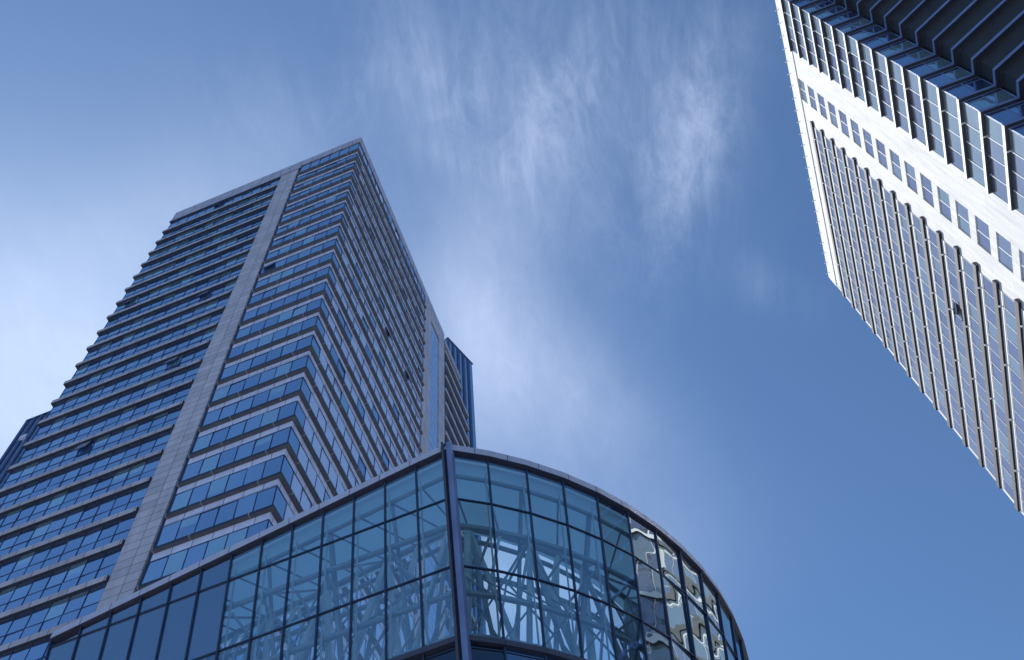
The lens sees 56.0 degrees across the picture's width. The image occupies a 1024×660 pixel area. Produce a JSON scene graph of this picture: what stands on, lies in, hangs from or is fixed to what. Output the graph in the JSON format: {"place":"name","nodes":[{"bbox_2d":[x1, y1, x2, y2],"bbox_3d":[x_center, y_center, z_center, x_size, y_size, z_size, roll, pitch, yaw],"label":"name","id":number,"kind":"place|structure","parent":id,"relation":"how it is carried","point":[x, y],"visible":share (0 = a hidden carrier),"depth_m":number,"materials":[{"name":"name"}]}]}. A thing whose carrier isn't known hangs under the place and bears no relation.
{"place":"outdoors","nodes":[
{"label":"outdoors","id":0,"kind":"place"},
{"bbox_2d":[44,441,748,659],"bbox_3d":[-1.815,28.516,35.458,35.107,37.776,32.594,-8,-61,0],"label":"glass pavilion","id":1,"kind":"structure","parent":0,"point":[653,580],"depth_m":43.60,"materials":[{"name":"blue glass"}]},
{"bbox_2d":[0,0,1023,659],"label":"sky","id":2,"kind":"structure","parent":0,"point":[607,207],"materials":[{"name":"blue"}]},
{"bbox_2d":[775,0,1023,514],"bbox_3d":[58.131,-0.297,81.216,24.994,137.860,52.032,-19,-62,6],"label":"office tower","id":3,"kind":"structure","parent":0,"point":[910,114],"depth_m":103.35,"materials":[{"name":"white stone"}]},
{"bbox_2d":[783,0,797,54],"bbox_3d":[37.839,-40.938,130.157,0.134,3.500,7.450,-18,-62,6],"label":"ribbon window","id":4,"kind":"structure","parent":3,"relation":"in","point":[788,17],"depth_m":130.71,"materials":[{"name":"blue glass"}]},
{"bbox_2d":[792,4,807,61],"bbox_3d":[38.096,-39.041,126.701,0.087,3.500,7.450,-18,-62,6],"label":"ribbon window","id":5,"kind":"structure","parent":3,"relation":"in","point":[795,9],"depth_m":127.19,"materials":[{"name":"blue glass"}]},
{"bbox_2d":[802,9,817,68],"bbox_3d":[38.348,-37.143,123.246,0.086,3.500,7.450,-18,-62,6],"label":"ribbon window","id":6,"kind":"structure","parent":3,"relation":"in","point":[805,14],"depth_m":123.79,"materials":[{"name":"blue glass"}]},
{"bbox_2d":[802,0,833,11],"bbox_3d":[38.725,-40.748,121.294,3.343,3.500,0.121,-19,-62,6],"label":"ribbon window","id":7,"kind":"structure","parent":3,"relation":"in","point":[823,3],"depth_m":121.81,"materials":[{"name":"blue glass"}]},
{"bbox_2d":[812,15,828,76],"bbox_3d":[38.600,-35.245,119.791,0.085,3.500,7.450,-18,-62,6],"label":"ribbon window","id":8,"kind":"structure","parent":3,"relation":"in","point":[822,58],"depth_m":120.27,"materials":[{"name":"blue glass"}]},
{"bbox_2d":[813,5,845,18],"bbox_3d":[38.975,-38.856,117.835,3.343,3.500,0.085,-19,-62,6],"label":"ribbon window","id":9,"kind":"structure","parent":3,"relation":"in","point":[836,8],"depth_m":118.32,"materials":[{"name":"blue glass"}]},
{"bbox_2d":[824,22,839,84],"bbox_3d":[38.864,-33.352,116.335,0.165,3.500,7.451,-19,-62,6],"label":"ribbon window","id":10,"kind":"structure","parent":3,"relation":"in","point":[829,39],"depth_m":116.83,"materials":[{"name":"blue glass"}]},
{"bbox_2d":[815,128,850,300],"bbox_3d":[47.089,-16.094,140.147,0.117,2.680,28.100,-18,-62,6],"label":"ribbon window","id":11,"kind":"structure","parent":3,"relation":"in","point":[817,132],"depth_m":140.20,"materials":[{"name":"blue glass"}]},
{"bbox_2d":[828,101,837,127],"bbox_3d":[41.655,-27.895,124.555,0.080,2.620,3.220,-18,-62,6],"label":"small window","id":12,"kind":"structure","parent":3,"relation":"in","point":[832,108],"depth_m":124.79,"materials":[{"name":"blue glass"}]},
{"bbox_2d":[823,11,856,24],"bbox_3d":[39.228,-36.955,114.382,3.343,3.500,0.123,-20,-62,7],"label":"ribbon window","id":13,"kind":"structure","parent":3,"relation":"in","point":[849,14],"depth_m":114.85,"materials":[{"name":"blue glass"}]},
{"bbox_2d":[825,137,859,311],"bbox_3d":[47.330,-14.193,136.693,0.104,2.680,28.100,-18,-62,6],"label":"ribbon window","id":14,"kind":"structure","parent":3,"relation":"in","point":[827,140],"depth_m":136.69,"materials":[{"name":"blue glass"}]},
{"bbox_2d":[835,28,851,92],"bbox_3d":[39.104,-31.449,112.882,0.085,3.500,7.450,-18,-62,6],"label":"ribbon window","id":15,"kind":"structure","parent":3,"relation":"in","point":[843,60],"depth_m":113.34,"materials":[{"name":"blue glass"}]},
{"bbox_2d":[839,110,849,137],"bbox_3d":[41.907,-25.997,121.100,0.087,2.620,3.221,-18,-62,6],"label":"small window","id":16,"kind":"structure","parent":3,"relation":"in","point":[843,117],"depth_m":121.35,"materials":[{"name":"blue glass"}]},
{"bbox_2d":[836,146,870,325],"bbox_3d":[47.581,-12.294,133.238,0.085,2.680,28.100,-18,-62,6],"label":"ribbon window","id":17,"kind":"structure","parent":3,"relation":"in","point":[837,149],"depth_m":133.16,"materials":[{"name":"blue glass"}]},
{"bbox_2d":[836,17,870,32],"bbox_3d":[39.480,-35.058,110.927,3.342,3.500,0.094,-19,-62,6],"label":"ribbon window","id":18,"kind":"structure","parent":3,"relation":"in","point":[859,22],"depth_m":111.42,"materials":[{"name":"blue glass"}]},
{"bbox_2d":[847,35,864,101],"bbox_3d":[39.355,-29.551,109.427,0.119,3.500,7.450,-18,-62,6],"label":"ribbon window","id":19,"kind":"structure","parent":3,"relation":"in","point":[851,42],"depth_m":109.78,"materials":[{"name":"blue glass"}]},
{"bbox_2d":[851,119,861,147],"bbox_3d":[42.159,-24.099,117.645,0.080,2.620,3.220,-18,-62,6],"label":"small window","id":20,"kind":"structure","parent":3,"relation":"in","point":[855,128],"depth_m":117.86,"materials":[{"name":"blue glass"}]},
{"bbox_2d":[847,156,881,338],"bbox_3d":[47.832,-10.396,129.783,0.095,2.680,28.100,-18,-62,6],"label":"ribbon window","id":21,"kind":"structure","parent":3,"relation":"in","point":[850,165],"depth_m":129.76,"materials":[{"name":"blue glass"}]},
{"bbox_2d":[848,24,884,39],"bbox_3d":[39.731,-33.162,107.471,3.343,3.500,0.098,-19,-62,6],"label":"ribbon window","id":22,"kind":"structure","parent":3,"relation":"in","point":[859,34],"depth_m":107.90,"materials":[{"name":"blue glass"}]},
{"bbox_2d":[863,129,873,156],"bbox_3d":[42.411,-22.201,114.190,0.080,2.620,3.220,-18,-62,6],"label":"small window","id":23,"kind":"structure","parent":3,"relation":"in","point":[868,141],"depth_m":114.43,"materials":[{"name":"blue glass"}]},
{"bbox_2d":[860,43,878,111],"bbox_3d":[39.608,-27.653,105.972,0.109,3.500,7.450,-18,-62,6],"label":"ribbon window","id":24,"kind":"structure","parent":3,"relation":"in","point":[867,62],"depth_m":106.37,"materials":[{"name":"blue glass"}]},
{"bbox_2d":[858,166,893,353],"bbox_3d":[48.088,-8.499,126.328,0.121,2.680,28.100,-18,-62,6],"label":"ribbon window","id":25,"kind":"structure","parent":3,"relation":"in","point":[863,183],"depth_m":126.32,"materials":[{"name":"blue glass"}]},
{"bbox_2d":[861,32,899,47],"bbox_3d":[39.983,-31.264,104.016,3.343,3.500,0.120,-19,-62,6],"label":"ribbon window","id":26,"kind":"structure","parent":3,"relation":"in","point":[886,37],"depth_m":104.42,"materials":[{"name":"blue glass"}]},
{"bbox_2d":[876,139,887,168],"bbox_3d":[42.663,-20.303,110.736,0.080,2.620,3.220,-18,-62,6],"label":"small window","id":27,"kind":"structure","parent":3,"relation":"in","point":[881,148],"depth_m":110.98,"materials":[{"name":"blue glass"}]},
{"bbox_2d":[874,51,893,122],"bbox_3d":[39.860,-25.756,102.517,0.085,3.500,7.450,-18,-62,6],"label":"ribbon window","id":28,"kind":"structure","parent":3,"relation":"in","point":[880,60],"depth_m":102.87,"materials":[{"name":"blue glass"}]},
{"bbox_2d":[870,176,905,367],"bbox_3d":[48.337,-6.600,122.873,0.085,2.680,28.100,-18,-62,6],"label":"ribbon window","id":29,"kind":"structure","parent":3,"relation":"in","point":[874,184],"depth_m":122.73,"materials":[{"name":"blue glass"}]},
{"bbox_2d":[875,39,915,56],"bbox_3d":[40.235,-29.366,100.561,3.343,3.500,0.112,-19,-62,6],"label":"ribbon window","id":30,"kind":"structure","parent":3,"relation":"in","point":[904,44],"depth_m":100.96,"materials":[{"name":"blue glass"}]},
{"bbox_2d":[890,150,901,180],"bbox_3d":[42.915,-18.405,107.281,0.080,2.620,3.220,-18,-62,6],"label":"small window","id":31,"kind":"structure","parent":3,"relation":"in","point":[894,157],"depth_m":107.52,"materials":[{"name":"blue glass"}]},
{"bbox_2d":[890,60,908,133],"bbox_3d":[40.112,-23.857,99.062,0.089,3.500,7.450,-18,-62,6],"label":"ribbon window","id":32,"kind":"structure","parent":3,"relation":"in","point":[895,68],"depth_m":99.42,"materials":[{"name":"blue glass"}]},
{"bbox_2d":[884,188,918,383],"bbox_3d":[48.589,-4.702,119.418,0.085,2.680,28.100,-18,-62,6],"label":"ribbon window","id":33,"kind":"structure","parent":3,"relation":"in","point":[887,195],"depth_m":119.31,"materials":[{"name":"blue glass"}]},
{"bbox_2d":[905,161,917,193],"bbox_3d":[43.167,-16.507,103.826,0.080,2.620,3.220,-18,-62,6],"label":"small window","id":34,"kind":"structure","parent":3,"relation":"in","point":[910,171],"depth_m":104.04,"materials":[{"name":"blue glass"}]},
{"bbox_2d":[890,48,932,65],"bbox_3d":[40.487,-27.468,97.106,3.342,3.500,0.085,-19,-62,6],"label":"ribbon window","id":35,"kind":"structure","parent":3,"relation":"in","point":[920,53],"depth_m":97.49,"materials":[{"name":"blue glass"}]},
{"bbox_2d":[897,200,931,399],"bbox_3d":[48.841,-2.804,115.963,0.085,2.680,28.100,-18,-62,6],"label":"ribbon window","id":36,"kind":"structure","parent":3,"relation":"in","point":[901,207],"depth_m":115.78,"materials":[{"name":"blue glass"}]},
{"bbox_2d":[906,69,925,145],"bbox_3d":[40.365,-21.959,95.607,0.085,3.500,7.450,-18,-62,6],"label":"ribbon window","id":37,"kind":"structure","parent":3,"relation":"in","point":[912,79],"depth_m":95.94,"materials":[{"name":"blue glass"}]},
{"bbox_2d":[921,174,933,206],"bbox_3d":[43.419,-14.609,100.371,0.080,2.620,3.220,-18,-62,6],"label":"small window","id":38,"kind":"structure","parent":3,"relation":"in","point":[926,183],"depth_m":100.56,"materials":[{"name":"blue glass"}]},
{"bbox_2d":[912,213,946,417],"bbox_3d":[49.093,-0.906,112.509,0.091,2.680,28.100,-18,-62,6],"label":"ribbon window","id":39,"kind":"structure","parent":3,"relation":"in","point":[916,221],"depth_m":112.30,"materials":[{"name":"blue glass"}]},
{"bbox_2d":[907,57,951,75],"bbox_3d":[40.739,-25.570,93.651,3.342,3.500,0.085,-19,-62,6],"label":"ribbon window","id":40,"kind":"structure","parent":3,"relation":"in","point":[938,62],"depth_m":94.03,"materials":[{"name":"blue glass"}]},
{"bbox_2d":[923,79,944,158],"bbox_3d":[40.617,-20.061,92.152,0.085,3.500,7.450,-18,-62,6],"label":"ribbon window","id":41,"kind":"structure","parent":3,"relation":"in","point":[930,90],"depth_m":92.44,"materials":[{"name":"blue glass"}]},
{"bbox_2d":[928,227,961,436],"bbox_3d":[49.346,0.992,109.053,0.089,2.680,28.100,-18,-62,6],"label":"ribbon window","id":42,"kind":"structure","parent":3,"relation":"in","point":[932,235],"depth_m":108.82,"materials":[{"name":"blue glass"}]},
{"bbox_2d":[938,187,951,221],"bbox_3d":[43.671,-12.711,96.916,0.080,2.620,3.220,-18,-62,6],"label":"small window","id":43,"kind":"structure","parent":3,"relation":"in","point":[943,196],"depth_m":97.09,"materials":[{"name":"blue glass"}]},
{"bbox_2d":[924,66,971,85],"bbox_3d":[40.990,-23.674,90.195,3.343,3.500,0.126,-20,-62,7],"label":"ribbon window","id":44,"kind":"structure","parent":3,"relation":"in","point":[952,74],"depth_m":90.50,"materials":[{"name":"blue glass"}]},
{"bbox_2d":[942,90,963,172],"bbox_3d":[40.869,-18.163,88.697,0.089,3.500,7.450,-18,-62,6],"label":"ribbon window","id":45,"kind":"structure","parent":3,"relation":"in","point":[950,104],"depth_m":88.99,"materials":[{"name":"blue glass"}]},
{"bbox_2d":[945,242,977,455],"bbox_3d":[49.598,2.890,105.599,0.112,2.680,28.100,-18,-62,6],"label":"ribbon window","id":46,"kind":"structure","parent":3,"relation":"in","point":[949,250],"depth_m":105.49,"materials":[{"name":"blue glass"}]},
{"bbox_2d":[956,201,970,236],"bbox_3d":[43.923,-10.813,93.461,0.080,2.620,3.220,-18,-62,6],"label":"small window","id":47,"kind":"structure","parent":3,"relation":"in","point":[963,218],"depth_m":93.64,"materials":[{"name":"blue glass"}]},
{"bbox_2d":[943,77,993,97],"bbox_3d":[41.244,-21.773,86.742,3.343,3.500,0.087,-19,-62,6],"label":"ribbon window","id":48,"kind":"structure","parent":3,"relation":"in","point":[972,85],"depth_m":87.07,"materials":[{"name":"blue glass"}]},
{"bbox_2d":[962,102,984,187],"bbox_3d":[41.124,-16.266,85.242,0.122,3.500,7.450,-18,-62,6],"label":"ribbon window","id":49,"kind":"structure","parent":3,"relation":"in","point":[971,119],"depth_m":85.49,"materials":[{"name":"blue glass"}]},
{"bbox_2d":[963,257,994,476],"bbox_3d":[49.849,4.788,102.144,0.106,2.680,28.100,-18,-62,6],"label":"ribbon window","id":50,"kind":"structure","parent":3,"relation":"in","point":[968,271],"depth_m":101.82,"materials":[{"name":"blue glass"}]},
{"bbox_2d":[976,216,990,253],"bbox_3d":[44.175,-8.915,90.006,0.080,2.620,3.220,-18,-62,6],"label":"small window","id":51,"kind":"structure","parent":3,"relation":"in","point":[982,228],"depth_m":90.19,"materials":[{"name":"blue glass"}]},
{"bbox_2d":[963,88,1016,109],"bbox_3d":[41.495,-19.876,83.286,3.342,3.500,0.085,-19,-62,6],"label":"ribbon window","id":52,"kind":"structure","parent":3,"relation":"in","point":[999,95],"depth_m":83.62,"materials":[{"name":"blue glass"}]},
{"bbox_2d":[985,115,1007,203],"bbox_3d":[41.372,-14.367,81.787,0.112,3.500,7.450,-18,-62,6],"label":"ribbon window","id":53,"kind":"structure","parent":3,"relation":"in","point":[993,128],"depth_m":82.02,"materials":[{"name":"blue glass"}]},
{"bbox_2d":[982,274,1013,499],"bbox_3d":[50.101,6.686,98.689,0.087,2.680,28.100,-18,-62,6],"label":"ribbon window","id":54,"kind":"structure","parent":3,"relation":"in","point":[987,284],"depth_m":98.35,"materials":[{"name":"blue glass"}]},
{"bbox_2d":[985,100,1023,123],"bbox_3d":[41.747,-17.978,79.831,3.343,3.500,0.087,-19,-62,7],"label":"ribbon window","id":55,"kind":"structure","parent":3,"relation":"in","point":[1014,111],"depth_m":80.31,"materials":[{"name":"blue glass"}]},
{"bbox_2d":[997,233,1012,271],"bbox_3d":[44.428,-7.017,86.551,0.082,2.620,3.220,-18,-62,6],"label":"small window","id":56,"kind":"structure","parent":3,"relation":"in","point":[1004,246],"depth_m":86.73,"materials":[{"name":"blue glass"}]},
{"bbox_2d":[1003,292,1023,512],"bbox_3d":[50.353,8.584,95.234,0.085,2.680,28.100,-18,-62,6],"label":"ribbon window","id":57,"kind":"structure","parent":3,"relation":"in","point":[1009,309],"depth_m":93.45,"materials":[{"name":"blue glass"}]},
{"bbox_2d":[1008,128,1023,214],"bbox_3d":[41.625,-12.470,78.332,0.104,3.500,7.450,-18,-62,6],"label":"ribbon window","id":58,"kind":"structure","parent":3,"relation":"in","point":[1016,140],"depth_m":78.80,"materials":[{"name":"blue glass"}]},
{"bbox_2d":[1009,123,1023,136],"bbox_3d":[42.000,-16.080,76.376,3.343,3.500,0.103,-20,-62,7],"label":"ribbon window","id":59,"kind":"structure","parent":3,"relation":"in","point":[1019,128],"depth_m":77.45,"materials":[{"name":"blue glass"}]},
{"bbox_3d":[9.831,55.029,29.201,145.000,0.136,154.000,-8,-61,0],"label":"pavement","id":60,"kind":"structure","parent":0,"visible":0},
{"bbox_2d":[0,137,485,659],"bbox_3d":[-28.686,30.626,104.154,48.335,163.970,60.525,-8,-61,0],"label":"office tower","id":61,"kind":"structure","parent":60,"relation":"on","point":[268,351],"depth_m":98.14,"materials":[{"name":"grey stone"}]},
{"bbox_2d":[0,637,49,659],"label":"ribbon window","id":62,"kind":"structure","parent":61,"relation":"in","point":[37,650],"depth_m":67.70,"materials":[{"name":"blue glass"}]},
{"bbox_2d":[0,583,106,645],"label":"ribbon window","id":63,"kind":"structure","parent":61,"relation":"in","point":[84,603],"depth_m":70.45,"materials":[{"name":"blue glass"}]},
{"bbox_2d":[0,547,121,612],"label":"ribbon window","id":64,"kind":"structure","parent":61,"relation":"in","point":[98,566],"depth_m":74.04,"materials":[{"name":"blue glass"}]},
{"bbox_2d":[0,513,136,582],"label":"ribbon window","id":65,"kind":"structure","parent":61,"relation":"in","point":[117,530],"depth_m":77.63,"materials":[{"name":"blue glass"}]},
{"bbox_2d":[0,483,149,556],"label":"ribbon window","id":66,"kind":"structure","parent":61,"relation":"in","point":[127,500],"depth_m":81.24,"materials":[{"name":"blue glass"}]},
{"bbox_2d":[0,455,161,531],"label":"ribbon window","id":67,"kind":"structure","parent":61,"relation":"in","point":[145,469],"depth_m":84.83,"materials":[{"name":"blue glass"}]},
{"bbox_2d":[0,430,171,509],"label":"ribbon window","id":68,"kind":"structure","parent":61,"relation":"in","point":[158,442],"depth_m":88.45,"materials":[{"name":"blue glass"}]},
{"bbox_2d":[1,406,182,488],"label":"ribbon window","id":69,"kind":"structure","parent":61,"relation":"in","point":[170,417],"depth_m":91.97,"materials":[{"name":"blue glass"}]},
{"bbox_2d":[17,384,191,462],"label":"ribbon window","id":70,"kind":"structure","parent":61,"relation":"in","point":[181,394],"depth_m":95.49,"materials":[{"name":"blue glass"}]},
{"bbox_2d":[32,364,200,439],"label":"ribbon window","id":71,"kind":"structure","parent":61,"relation":"in","point":[189,373],"depth_m":98.98,"materials":[{"name":"blue glass"}]},
{"bbox_2d":[46,345,208,417],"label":"ribbon window","id":72,"kind":"structure","parent":61,"relation":"in","point":[199,353],"depth_m":102.45,"materials":[{"name":"blue glass"}]},
{"bbox_2d":[59,327,216,397],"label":"ribbon window","id":73,"kind":"structure","parent":61,"relation":"in","point":[206,335],"depth_m":105.96,"materials":[{"name":"blue glass"}]},
{"bbox_2d":[71,310,223,378],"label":"ribbon window","id":74,"kind":"structure","parent":61,"relation":"in","point":[213,318],"depth_m":109.43,"materials":[{"name":"blue glass"}]},
{"bbox_2d":[83,294,230,360],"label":"ribbon window","id":75,"kind":"structure","parent":61,"relation":"in","point":[220,302],"depth_m":112.93,"materials":[{"name":"blue glass"}]},
{"bbox_2d":[94,280,236,343],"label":"ribbon window","id":76,"kind":"structure","parent":61,"relation":"in","point":[229,286],"depth_m":116.40,"materials":[{"name":"blue glass"}]},
{"bbox_2d":[104,266,242,327],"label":"ribbon window","id":77,"kind":"structure","parent":61,"relation":"in","point":[235,272],"depth_m":119.92,"materials":[{"name":"blue glass"}]},
{"bbox_2d":[114,253,247,312],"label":"ribbon window","id":78,"kind":"structure","parent":61,"relation":"in","point":[242,258],"depth_m":123.36,"materials":[{"name":"blue glass"}]},
{"bbox_2d":[123,240,253,298],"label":"ribbon window","id":79,"kind":"structure","parent":61,"relation":"in","point":[248,245],"depth_m":126.88,"materials":[{"name":"blue glass"}]},
{"bbox_2d":[131,229,258,285],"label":"ribbon window","id":80,"kind":"structure","parent":61,"relation":"in","point":[253,233],"depth_m":130.36,"materials":[{"name":"blue glass"}]},
{"bbox_2d":[139,217,263,272],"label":"ribbon window","id":81,"kind":"structure","parent":61,"relation":"in","point":[258,222],"depth_m":133.88,"materials":[{"name":"blue glass"}]},
{"bbox_2d":[147,207,267,260],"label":"ribbon window","id":82,"kind":"structure","parent":61,"relation":"in","point":[263,211],"depth_m":137.35,"materials":[{"name":"blue glass"}]},
{"bbox_2d":[154,197,271,249],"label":"ribbon window","id":83,"kind":"structure","parent":61,"relation":"in","point":[267,201],"depth_m":140.85,"materials":[{"name":"blue glass"}]},
{"bbox_2d":[161,187,276,238],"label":"ribbon window","id":84,"kind":"structure","parent":61,"relation":"in","point":[271,191],"depth_m":144.33,"materials":[{"name":"blue glass"}]},
{"bbox_2d":[168,178,279,227],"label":"ribbon window","id":85,"kind":"structure","parent":61,"relation":"in","point":[276,181],"depth_m":147.94,"materials":[{"name":"blue glass"}]},
{"bbox_2d":[141,519,347,659],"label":"ribbon window","id":86,"kind":"structure","parent":61,"relation":"in","point":[177,561],"depth_m":70.00,"materials":[{"name":"blue glass"}]},
{"bbox_2d":[155,485,376,659],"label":"ribbon window","id":87,"kind":"structure","parent":61,"relation":"in","point":[272,495],"depth_m":73.36,"materials":[{"name":"blue glass"}]},
{"bbox_2d":[168,454,395,655],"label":"ribbon window","id":88,"kind":"structure","parent":61,"relation":"in","point":[280,463],"depth_m":76.99,"materials":[{"name":"blue glass"}]},
{"bbox_2d":[181,426,406,651],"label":"ribbon window","id":89,"kind":"structure","parent":61,"relation":"in","point":[287,434],"depth_m":80.57,"materials":[{"name":"blue glass"}]},
{"bbox_2d":[279,613,323,659],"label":"ribbon window","id":90,"kind":"structure","parent":61,"relation":"in","point":[296,626],"depth_m":68.78,"materials":[{"name":"blue glass"}]},
{"bbox_2d":[220,334,382,474],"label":"ribbon window","id":91,"kind":"structure","parent":61,"relation":"in","point":[301,343],"depth_m":94.91,"materials":[{"name":"blue glass"}]},
{"bbox_2d":[191,400,413,634],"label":"ribbon window","id":92,"kind":"structure","parent":61,"relation":"in","point":[292,408],"depth_m":84.15,"materials":[{"name":"blue glass"}]},
{"bbox_2d":[201,377,414,603],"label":"ribbon window","id":93,"kind":"structure","parent":61,"relation":"in","point":[300,383],"depth_m":87.74,"materials":[{"name":"blue glass"}]},
{"bbox_2d":[228,315,392,469],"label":"ribbon window","id":94,"kind":"structure","parent":61,"relation":"in","point":[310,322],"depth_m":98.52,"materials":[{"name":"blue glass"}]},
{"bbox_2d":[211,355,415,577],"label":"ribbon window","id":95,"kind":"structure","parent":61,"relation":"in","point":[303,361],"depth_m":91.32,"materials":[{"name":"blue glass"}]},
{"bbox_2d":[235,298,402,464],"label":"ribbon window","id":96,"kind":"structure","parent":61,"relation":"in","point":[317,303],"depth_m":102.16,"materials":[{"name":"blue glass"}]},
{"bbox_2d":[242,281,410,460],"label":"ribbon window","id":97,"kind":"structure","parent":61,"relation":"in","point":[324,285],"depth_m":105.85,"materials":[{"name":"blue glass"}]},
{"bbox_2d":[248,266,418,456],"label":"ribbon window","id":98,"kind":"structure","parent":61,"relation":"in","point":[321,272],"depth_m":109.62,"materials":[{"name":"blue glass"}]},
{"bbox_2d":[255,252,419,443],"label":"ribbon window","id":99,"kind":"structure","parent":61,"relation":"in","point":[330,255],"depth_m":113.23,"materials":[{"name":"blue glass"}]},
{"bbox_2d":[260,238,420,427],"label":"ribbon window","id":100,"kind":"structure","parent":61,"relation":"in","point":[334,241],"depth_m":116.88,"materials":[{"name":"blue glass"}]},
{"bbox_2d":[266,225,421,408],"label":"ribbon window","id":101,"kind":"structure","parent":61,"relation":"in","point":[337,228],"depth_m":120.23,"materials":[{"name":"blue glass"}]},
{"bbox_2d":[271,213,421,394],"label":"ribbon window","id":102,"kind":"structure","parent":61,"relation":"in","point":[337,217],"depth_m":123.70,"materials":[{"name":"blue glass"}]},
{"bbox_2d":[276,202,422,378],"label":"ribbon window","id":103,"kind":"structure","parent":61,"relation":"in","point":[343,204],"depth_m":127.08,"materials":[{"name":"blue glass"}]},
{"bbox_2d":[280,191,422,364],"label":"ribbon window","id":104,"kind":"structure","parent":61,"relation":"in","point":[346,193],"depth_m":130.57,"materials":[{"name":"blue glass"}]},
{"bbox_2d":[285,181,423,349],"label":"ribbon window","id":105,"kind":"structure","parent":61,"relation":"in","point":[349,182],"depth_m":133.98,"materials":[{"name":"blue glass"}]},
{"bbox_2d":[288,171,423,337],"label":"ribbon window","id":106,"kind":"structure","parent":61,"relation":"in","point":[350,173],"depth_m":137.56,"materials":[{"name":"blue glass"}]},
{"bbox_2d":[292,162,423,324],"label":"ribbon window","id":107,"kind":"structure","parent":61,"relation":"in","point":[352,164],"depth_m":140.96,"materials":[{"name":"blue glass"}]},
{"bbox_2d":[296,153,424,314],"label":"ribbon window","id":108,"kind":"structure","parent":61,"relation":"in","point":[355,155],"depth_m":144.40,"materials":[{"name":"blue glass"}]},
{"bbox_2d":[300,142,424,301],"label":"ribbon window","id":109,"kind":"structure","parent":61,"relation":"in","point":[357,145],"depth_m":149.06,"materials":[{"name":"blue glass"}]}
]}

